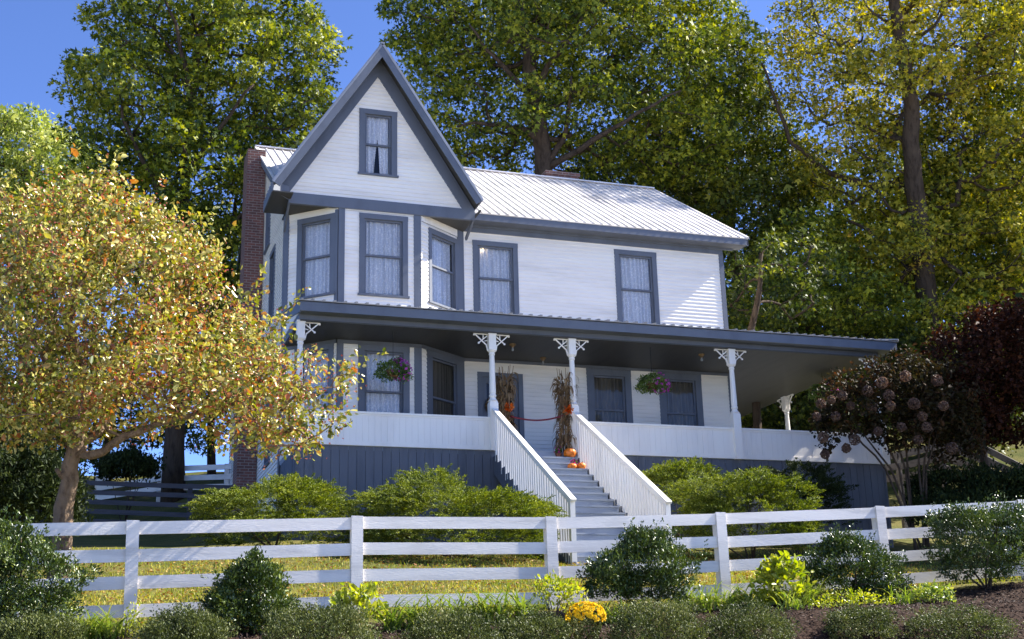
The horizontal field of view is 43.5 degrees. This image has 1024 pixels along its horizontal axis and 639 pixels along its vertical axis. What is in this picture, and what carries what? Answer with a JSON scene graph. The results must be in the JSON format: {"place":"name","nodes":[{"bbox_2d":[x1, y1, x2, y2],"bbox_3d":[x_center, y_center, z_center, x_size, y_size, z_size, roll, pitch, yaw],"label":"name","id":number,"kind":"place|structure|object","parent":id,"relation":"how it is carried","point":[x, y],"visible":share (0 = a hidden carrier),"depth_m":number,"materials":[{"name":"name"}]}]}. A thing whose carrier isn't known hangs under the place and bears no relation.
{"place":"outdoors","nodes":[
{"label":"outdoors","id":0,"kind":"place"},
{"bbox_2d":[0,421,1023,633],"bbox_3d":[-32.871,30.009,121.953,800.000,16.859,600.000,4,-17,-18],"label":"ground","id":1,"kind":"structure","parent":0,"point":[150,541],"depth_m":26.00,"materials":[{"name":"green plant"}]},
{"bbox_2d":[0,409,96,536],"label":"evergreen shrub","id":2,"kind":"object","parent":1,"relation":"on","point":[32,471],"visible":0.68,"depth_m":23.36,"materials":[{"name":"green plant"}]},
{"bbox_2d":[0,101,125,428],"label":"maple tree","id":3,"kind":"object","parent":1,"relation":"on","point":[15,120],"visible":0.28,"depth_m":50.29,"materials":[{"name":"green plant"}]},
{"bbox_2d":[0,339,228,480],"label":"oak tree","id":4,"kind":"object","parent":1,"relation":"on","point":[196,436],"visible":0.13,"depth_m":42.79,"materials":[{"name":"green plant"}]},
{"bbox_2d":[85,442,166,519],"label":"evergreen shrub","id":5,"kind":"object","parent":1,"relation":"on","point":[132,463],"visible":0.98,"depth_m":36.60,"materials":[{"name":"green plant"}]},
{"bbox_2d":[20,480,231,521],"bbox_3d":[-9.798,5.126,34.410,7.096,1.988,0.403,-4,-16,7],"label":"board fence","id":6,"kind":"object","parent":1,"relation":"on","point":[189,495],"visible":0.28,"depth_m":34.50,"materials":[{"name":"white wood"}]},
{"bbox_2d":[66,288,229,474],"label":"oak tree","id":7,"kind":"object","parent":1,"relation":"on","point":[211,459],"visible":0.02,"depth_m":43.76,"materials":[{"name":"green plant"}]},
{"bbox_2d":[95,464,230,501],"bbox_3d":[-9.868,5.266,39.309,7.584,1.778,0.208,-9,-18,23],"label":"board fence","id":8,"kind":"object","parent":1,"relation":"on","point":[225,476],"visible":0.4,"depth_m":39.36,"materials":[{"name":"white paint"}]},
{"bbox_2d":[0,126,388,599],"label":"crabapple tree","id":9,"kind":"object","parent":1,"relation":"on","point":[82,400],"visible":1,"depth_m":16.08,"materials":[{"name":"yellow plant"}]},
{"bbox_2d":[153,202,241,420],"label":"oak tree","id":10,"kind":"object","parent":1,"relation":"on","point":[228,297],"visible":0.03,"depth_m":44.24,"materials":[{"name":"green plant"}]},
{"bbox_2d":[46,0,352,502],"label":"maple tree","id":11,"kind":"object","parent":1,"relation":"on","point":[189,135],"visible":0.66,"depth_m":38.17,"materials":[{"name":"green plant"}]},
{"bbox_2d":[179,471,360,546],"bbox_3d":[-4.634,3.651,24.454,3.394,1.577,3.414,4,-17,-18],"label":"juniper bush","id":12,"kind":"object","parent":1,"relation":"on","point":[301,488],"visible":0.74,"depth_m":24.14,"materials":[{"name":"green plant"}]},
{"bbox_2d":[333,463,568,561],"bbox_3d":[-1.123,3.681,24.313,4.456,2.090,3.703,-2,-16,3],"label":"juniper bush","id":13,"kind":"object","parent":1,"relation":"on","point":[381,502],"visible":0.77,"depth_m":23.74,"materials":[{"name":"green plant"}]},
{"bbox_2d":[0,499,1023,625],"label":"board fence","id":14,"kind":"object","parent":1,"relation":"on","point":[355,549],"visible":0.73,"depth_m":16.04,"materials":[{"name":"white paint"}]},
{"bbox_2d":[8,554,1019,625],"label":"fallen leaves","id":15,"kind":"object","parent":1,"relation":"on","point":[479,581],"visible":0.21,"depth_m":20.64,"materials":[{"name":"orange plant"}]},
{"bbox_2d":[58,579,1023,638],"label":"planting bed soil","id":16,"kind":"structure","parent":1,"relation":"on","point":[816,631],"depth_m":15.09,"materials":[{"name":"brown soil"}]},
{"bbox_2d":[0,601,91,638],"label":"boxwood shrub","id":17,"kind":"object","parent":16,"relation":"on","point":[34,626],"visible":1,"depth_m":11.12,"materials":[{"name":"green plant"}]},
{"bbox_2d":[18,582,81,635],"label":"young shrub","id":18,"kind":"object","parent":16,"relation":"on","point":[57,608],"visible":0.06,"depth_m":13.62,"materials":[{"name":"green plant"}]},
{"bbox_2d":[0,503,103,633],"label":"holly bush","id":19,"kind":"object","parent":16,"relation":"on","point":[17,558],"visible":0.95,"depth_m":13.08,"materials":[{"name":"green plant"}]},
{"bbox_2d":[56,603,151,638],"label":"daylily clump","id":20,"kind":"object","parent":16,"relation":"on","point":[99,628],"visible":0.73,"depth_m":13.43,"materials":[{"name":"green plant"}]},
{"bbox_2d":[115,594,145,638],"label":"young shrub","id":21,"kind":"object","parent":16,"relation":"on","point":[128,626],"visible":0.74,"depth_m":13.49,"materials":[{"name":"green plant"}]},
{"bbox_2d":[124,596,240,638],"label":"boxwood shrub","id":22,"kind":"object","parent":16,"relation":"on","point":[190,623],"visible":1,"depth_m":11.28,"materials":[{"name":"green plant"}]},
{"bbox_2d":[194,545,301,634],"bbox_3d":[-2.897,2.991,14.059,1.205,1.009,1.132,4,-17,-18],"label":"holly bush","id":23,"kind":"object","parent":16,"relation":"on","point":[254,574],"visible":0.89,"depth_m":13.81,"materials":[{"name":"green plant"}]},
{"bbox_2d":[256,593,394,638],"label":"boxwood shrub","id":24,"kind":"object","parent":16,"relation":"on","point":[327,619],"visible":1,"depth_m":11.73,"materials":[{"name":"green plant"}]},
{"bbox_2d":[328,580,388,632],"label":"young shrub","id":25,"kind":"object","parent":16,"relation":"on","point":[355,592],"visible":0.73,"depth_m":14.33,"materials":[{"name":"green plant"}]},
{"bbox_2d":[391,596,507,638],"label":"boxwood shrub","id":26,"kind":"object","parent":16,"relation":"on","point":[470,626],"visible":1,"depth_m":12.47,"materials":[{"name":"green plant"}]},
{"bbox_2d":[365,582,561,630],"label":"daylily clump","id":27,"kind":"object","parent":16,"relation":"on","point":[390,621],"visible":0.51,"depth_m":14.77,"materials":[{"name":"green plant"}]},
{"bbox_2d":[490,604,577,638],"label":"boxwood shrub","id":28,"kind":"object","parent":16,"relation":"on","point":[527,626],"visible":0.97,"depth_m":12.97,"materials":[{"name":"green plant"}]},
{"bbox_2d":[530,570,588,619],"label":"young shrub","id":29,"kind":"object","parent":16,"relation":"on","point":[565,585],"visible":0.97,"depth_m":14.52,"materials":[{"name":"green plant"}]},
{"bbox_2d":[565,601,605,638],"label":"chrysanthemum","id":30,"kind":"object","parent":16,"relation":"on","point":[596,620],"visible":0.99,"depth_m":13.12,"materials":[{"name":"yellow plant"}]},
{"bbox_2d":[576,517,711,608],"bbox_3d":[1.560,3.066,15.749,1.639,1.226,1.292,4,-17,-18],"label":"holly bush","id":31,"kind":"object","parent":16,"relation":"on","point":[641,546],"visible":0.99,"depth_m":15.53,"materials":[{"name":"green plant"}]},
{"bbox_2d":[593,592,714,638],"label":"boxwood shrub","id":32,"kind":"object","parent":16,"relation":"on","point":[632,620],"visible":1,"depth_m":13.06,"materials":[{"name":"green plant"}]},
{"bbox_2d":[643,577,768,611],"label":"daylily clump","id":33,"kind":"object","parent":16,"relation":"on","point":[710,599],"visible":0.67,"depth_m":15.92,"materials":[{"name":"green plant"}]},
{"bbox_2d":[593,586,824,623],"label":"daylily clump","id":34,"kind":"object","parent":16,"relation":"on","point":[787,603],"visible":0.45,"depth_m":15.57,"materials":[{"name":"green plant"}]},
{"bbox_2d":[696,596,804,638],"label":"boxwood shrub","id":35,"kind":"object","parent":16,"relation":"on","point":[763,620],"visible":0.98,"depth_m":13.41,"materials":[{"name":"green plant"}]},
{"bbox_2d":[748,550,818,606],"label":"hydrangea bush","id":36,"kind":"object","parent":16,"relation":"on","point":[774,570],"visible":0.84,"depth_m":16.15,"materials":[{"name":"green plant"}]},
{"bbox_2d":[773,576,843,605],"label":"grass clump","id":37,"kind":"object","parent":16,"relation":"on","point":[806,591],"visible":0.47,"depth_m":16.14,"materials":[{"name":"green plant"}]},
{"bbox_2d":[806,585,895,607],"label":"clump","id":38,"kind":"object","parent":16,"relation":"on","point":[857,595],"visible":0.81,"depth_m":16.06,"materials":[{"name":"green plant"}]},
{"bbox_2d":[793,520,914,601],"bbox_3d":[4.477,3.208,16.884,1.707,1.105,1.136,-2,-16,3],"label":"holly bush","id":39,"kind":"object","parent":16,"relation":"on","point":[838,545],"visible":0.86,"depth_m":16.72,"materials":[{"name":"green plant"}]},
{"bbox_2d":[814,599,904,638],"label":"boxwood shrub","id":40,"kind":"object","parent":16,"relation":"on","point":[854,616],"visible":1,"depth_m":14.29,"materials":[{"name":"green plant"}]},
{"bbox_2d":[881,585,922,604],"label":"daylily clump","id":41,"kind":"object","parent":16,"relation":"on","point":[903,599],"visible":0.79,"depth_m":16.25,"materials":[{"name":"green plant"}]},
{"bbox_2d":[898,579,956,602],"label":"young shrub","id":42,"kind":"object","parent":16,"relation":"on","point":[932,592],"visible":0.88,"depth_m":16.50,"materials":[{"name":"green plant"}]},
{"bbox_2d":[895,598,1023,638],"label":"boxwood shrub","id":43,"kind":"object","parent":16,"relation":"on","point":[926,618],"visible":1,"depth_m":14.53,"materials":[{"name":"green plant"}]},
{"bbox_2d":[920,490,1023,588],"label":"holly bush","id":44,"kind":"object","parent":16,"relation":"on","point":[960,518],"visible":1,"depth_m":17.63,"materials":[{"name":"green plant"}]},
{"bbox_2d":[374,0,750,191],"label":"oak tree","id":45,"kind":"object","parent":1,"relation":"on","point":[533,28],"visible":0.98,"depth_m":45.00,"materials":[{"name":"green plant"}]},
{"bbox_2d":[228,42,898,564],"bbox_3d":[0.910,1.118,34.453,15.785,14.520,17.941,4,-17,-18],"label":"farmhouse","id":46,"kind":"object","parent":1,"relation":"on","point":[376,216],"visible":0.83,"depth_m":31.35,"materials":[{"name":"wood"}]},
{"bbox_2d":[262,386,270,468],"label":"window","id":47,"kind":"structure","parent":46,"relation":"in","point":[266,461],"depth_m":31.70,"materials":[{"name":"glass"}]},
{"bbox_2d":[263,213,270,254],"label":"window","id":48,"kind":"structure","parent":46,"relation":"in","point":[267,229],"depth_m":34.33,"materials":[{"name":"glass"}]},
{"bbox_2d":[267,244,275,324],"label":"window","id":49,"kind":"structure","parent":46,"relation":"in","point":[272,259],"depth_m":32.86,"materials":[{"name":"glass"}]},
{"bbox_2d":[293,343,333,409],"bbox_3d":[-4.551,1.668,29.636,1.117,2.150,0.232,-8,-18,22],"label":"window","id":50,"kind":"structure","parent":46,"relation":"in","point":[328,349],"depth_m":29.73,"materials":[{"name":"glass"}]},
{"bbox_2d":[294,213,335,300],"bbox_3d":[-4.635,-1.480,30.552,1.117,2.030,0.229,-8,-18,22],"label":"window","id":51,"kind":"structure","parent":46,"relation":"in","point":[315,267],"depth_m":30.60,"materials":[{"name":"glass"}]},
{"bbox_2d":[358,108,398,177],"bbox_3d":[-3.292,-4.300,31.440,1.005,1.750,0.233,4,-17,-18],"label":"window","id":52,"kind":"structure","parent":46,"relation":"in","point":[374,125],"depth_m":31.47,"materials":[{"name":"glass"}]},
{"bbox_2d":[357,212,409,298],"bbox_3d":[-3.082,-1.508,30.672,1.250,2.070,0.228,4,-17,-18],"label":"window","id":53,"kind":"structure","parent":46,"relation":"in","point":[383,239],"depth_m":30.71,"materials":[{"name":"glass"}]},
{"bbox_2d":[358,344,409,412],"bbox_3d":[-2.984,1.661,29.754,1.280,2.150,0.229,4,-17,-18],"label":"window","id":54,"kind":"structure","parent":46,"relation":"in","point":[394,396],"depth_m":29.82,"materials":[{"name":"glass"}]},
{"bbox_2d":[373,356,415,383],"bbox_3d":[-2.651,0.843,28.920,0.993,1.223,0.751,4,-17,-18],"label":"hanging basket","id":55,"kind":"object","parent":46,"relation":"hanging from","point":[393,372],"visible":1,"depth_m":28.68,"materials":[{"name":"plant"}]},
{"bbox_2d":[428,227,458,309],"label":"window","id":56,"kind":"structure","parent":46,"relation":"in","point":[439,243],"depth_m":31.74,"materials":[{"name":"glass"}]},
{"bbox_2d":[426,349,461,415],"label":"window","id":57,"kind":"structure","parent":46,"relation":"in","point":[443,371],"depth_m":30.89,"materials":[{"name":"glass"}]},
{"bbox_2d":[485,396,505,412],"bbox_3d":[-0.398,2.158,31.508,0.607,0.627,0.161,4,-17,-18],"label":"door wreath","id":58,"kind":"object","parent":46,"relation":"attached to","point":[486,403],"depth_m":31.45,"materials":[{"name":"brown plant"}]},
{"bbox_2d":[472,240,519,313],"bbox_3d":[-0.425,-0.885,32.516,1.264,2.250,0.232,4,-17,-18],"label":"window","id":59,"kind":"structure","parent":46,"relation":"in","point":[495,268],"depth_m":32.60,"materials":[{"name":"glass"}]},
{"bbox_2d":[477,372,524,439],"bbox_3d":[-0.276,2.465,31.521,1.180,2.355,0.100,4,-17,-18],"label":"door","id":60,"kind":"structure","parent":46,"relation":"in","point":[482,377],"depth_m":31.65,"materials":[{"name":"wood"}]},
{"bbox_2d":[486,366,519,430],"bbox_3d":[-0.175,2.103,29.360,0.782,2.172,0.740,4,-17,-18],"label":"cornstalk bundle","id":61,"kind":"object","parent":46,"relation":"on","point":[509,388],"visible":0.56,"depth_m":29.34,"materials":[{"name":"brown plant"}]},
{"bbox_2d":[509,343,515,351],"bbox_3d":[0.012,0.672,30.443,0.156,0.180,0.160,4,-17,-18],"label":"ceiling lamp","id":62,"kind":"object","parent":46,"relation":"attached to","point":[512,345],"visible":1,"depth_m":30.41,"materials":[{"name":"brown metal"}]},
{"bbox_2d":[554,446,561,456],"bbox_3d":[1.052,3.023,29.230,0.204,0.289,0.219,14,-23,-43],"label":"flower pot","id":63,"kind":"object","parent":46,"relation":"on","point":[557,452],"visible":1,"depth_m":29.19,"materials":[{"name":"ceramic"}]},
{"bbox_2d":[550,368,578,456],"bbox_3d":[1.219,2.201,29.767,0.739,2.217,0.752,4,-17,-18],"label":"cornstalk bundle","id":64,"kind":"object","parent":46,"relation":"attached to","point":[563,440],"visible":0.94,"depth_m":29.68,"materials":[{"name":"brown plant"}]},
{"bbox_2d":[510,415,563,420],"bbox_3d":[0.582,2.242,29.410,1.310,0.183,0.039,4,-17,-18],"label":"barrier rope","id":65,"kind":"object","parent":64,"relation":"attached to","point":[536,419],"visible":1,"depth_m":29.37,"materials":[{"name":"red fabric"}]},
{"bbox_2d":[563,447,576,456],"bbox_3d":[1.322,3.025,29.269,0.309,0.256,0.294,4,-17,-18],"label":"pumpkin","id":66,"kind":"object","parent":46,"relation":"on","point":[570,452],"visible":0.98,"depth_m":29.15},
{"bbox_2d":[567,462,576,467],"bbox_3d":[1.339,3.257,28.589,0.216,0.152,0.206,4,-17,-18],"label":"pumpkin","id":67,"kind":"object","parent":46,"relation":"on","point":[572,465],"visible":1,"depth_m":28.51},
{"bbox_2d":[577,462,585,468],"bbox_3d":[1.548,3.257,28.661,0.206,0.177,0.196,4,-17,-18],"label":"pumpkin","id":68,"kind":"object","parent":46,"relation":"on","point":[581,465],"visible":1,"depth_m":28.59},
{"bbox_2d":[586,368,632,422],"bbox_3d":[2.471,2.307,32.568,1.280,2.105,0.233,4,-17,-18],"label":"window","id":69,"kind":"structure","parent":46,"relation":"in","point":[606,400],"depth_m":32.70,"materials":[{"name":"glass"}]},
{"bbox_2d":[614,249,659,323],"bbox_3d":[3.269,-0.673,33.743,1.265,2.340,0.232,4,-17,-18],"label":"window","id":70,"kind":"structure","parent":46,"relation":"in","point":[635,300],"depth_m":33.83,"materials":[{"name":"glass"}]},
{"bbox_2d":[633,349,671,395],"bbox_3d":[3.372,1.239,30.897,0.956,1.186,0.705,4,-17,-18],"label":"hanging basket","id":71,"kind":"object","parent":46,"relation":"hanging from","point":[653,385],"visible":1,"depth_m":30.69,"materials":[{"name":"plant"}]},
{"bbox_2d":[659,372,703,425],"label":"window","id":72,"kind":"structure","parent":46,"relation":"in","point":[677,407],"depth_m":33.33,"materials":[{"name":"glass"}]},
{"bbox_2d":[808,379,838,402],"bbox_3d":[8.268,1.821,34.032,0.935,0.802,0.730,4,-17,-18],"label":"hanging basket","id":73,"kind":"object","parent":46,"relation":"hanging from","point":[815,387],"visible":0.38,"depth_m":33.87,"materials":[{"name":"plant"}]},
{"bbox_2d":[640,456,724,552],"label":"juniper bush","id":74,"kind":"object","parent":1,"relation":"on","point":[661,476],"visible":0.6,"depth_m":27.45,"materials":[{"name":"green plant"}]},
{"bbox_2d":[568,16,842,415],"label":"oak tree","id":75,"kind":"object","parent":1,"relation":"on","point":[721,200],"visible":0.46,"depth_m":49.64,"materials":[{"name":"green plant"}]},
{"bbox_2d":[663,465,828,558],"bbox_3d":[4.737,3.999,26.262,3.514,1.986,3.088,4,-17,-18],"label":"juniper bush","id":76,"kind":"object","parent":1,"relation":"on","point":[735,487],"visible":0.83,"depth_m":25.80,"materials":[{"name":"green plant"}]},
{"bbox_2d":[723,225,841,428],"bbox_3d":[8.403,1.730,39.261,5.554,10.154,3.636,14,-22,-42],"label":"oak tree","id":77,"kind":"object","parent":1,"relation":"on","point":[805,285],"visible":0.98,"depth_m":39.59,"materials":[{"name":"green plant"}]},
{"bbox_2d":[729,457,860,552],"bbox_3d":[6.229,4.130,28.482,3.030,2.168,2.324,4,-17,-18],"label":"juniper bush","id":78,"kind":"object","parent":1,"relation":"on","point":[833,490],"visible":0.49,"depth_m":28.32,"materials":[{"name":"green plant"}]},
{"bbox_2d":[725,199,932,429],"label":"maple tree","id":79,"kind":"object","parent":1,"relation":"on","point":[859,317],"visible":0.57,"depth_m":45.58,"materials":[{"name":"green plant"}]},
{"bbox_2d":[724,141,1023,427],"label":"distant wood","id":80,"kind":"object","parent":1,"relation":"on","point":[849,227],"visible":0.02,"depth_m":64.17,"materials":[{"name":"green plant"}]},
{"bbox_2d":[741,320,1023,458],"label":"oak tree","id":81,"kind":"object","parent":1,"relation":"on","point":[799,415],"visible":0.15,"depth_m":43.63,"materials":[{"name":"green plant"}]},
{"bbox_2d":[753,0,1023,454],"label":"tulip tree","id":82,"kind":"object","parent":1,"relation":"on","point":[919,245],"visible":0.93,"depth_m":46.62,"materials":[{"name":"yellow plant"}]},
{"bbox_2d":[807,343,995,549],"bbox_3d":[8.608,2.957,28.093,4.654,4.778,2.403,4,-17,-18],"label":"hydrangea bush","id":83,"kind":"object","parent":1,"relation":"on","point":[926,411],"visible":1,"depth_m":28.17,"materials":[{"name":"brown plant"}]},
{"bbox_2d":[830,0,1023,413],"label":"maple tree","id":84,"kind":"object","parent":1,"relation":"on","point":[984,252],"visible":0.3,"depth_m":48.54,"materials":[{"name":"green plant"}]},
{"bbox_2d":[885,444,1008,544],"bbox_3d":[11.581,4.937,33.853,0.964,3.825,6.606,6,-18,-25],"label":"board fence","id":85,"kind":"object","parent":1,"relation":"on","point":[911,463],"visible":0.17,"depth_m":35.45,"materials":[{"name":"wood"}]},
{"bbox_2d":[889,457,1023,557],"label":"evergreen shrub","id":86,"kind":"object","parent":1,"relation":"on","point":[973,487],"visible":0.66,"depth_m":28.15,"materials":[{"name":"green plant"}]},
{"bbox_2d":[896,292,1023,541],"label":"smoke tree","id":87,"kind":"object","parent":1,"relation":"on","point":[992,333],"visible":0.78,"depth_m":29.41,"materials":[{"name":"brown plant"}]},
{"bbox_2d":[986,446,1021,469],"bbox_3d":[14.233,4.905,34.739,0.350,4.097,5.775,-1,-16,-3],"label":"board fence","id":88,"kind":"object","parent":1,"relation":"on","point":[999,456],"visible":0.1,"depth_m":37.00,"materials":[{"name":"white wood"}]},
{"bbox_2d":[1008,224,1023,342],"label":"maple tree","id":89,"kind":"object","parent":1,"relation":"on","point":[1020,291],"visible":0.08,"depth_m":34.49,"materials":[{"name":"green plant"}]},
{"bbox_2d":[0,0,1023,475],"label":"sky","id":90,"kind":"structure","parent":0,"point":[34,34],"materials":[{"name":"blue"}]}
]}

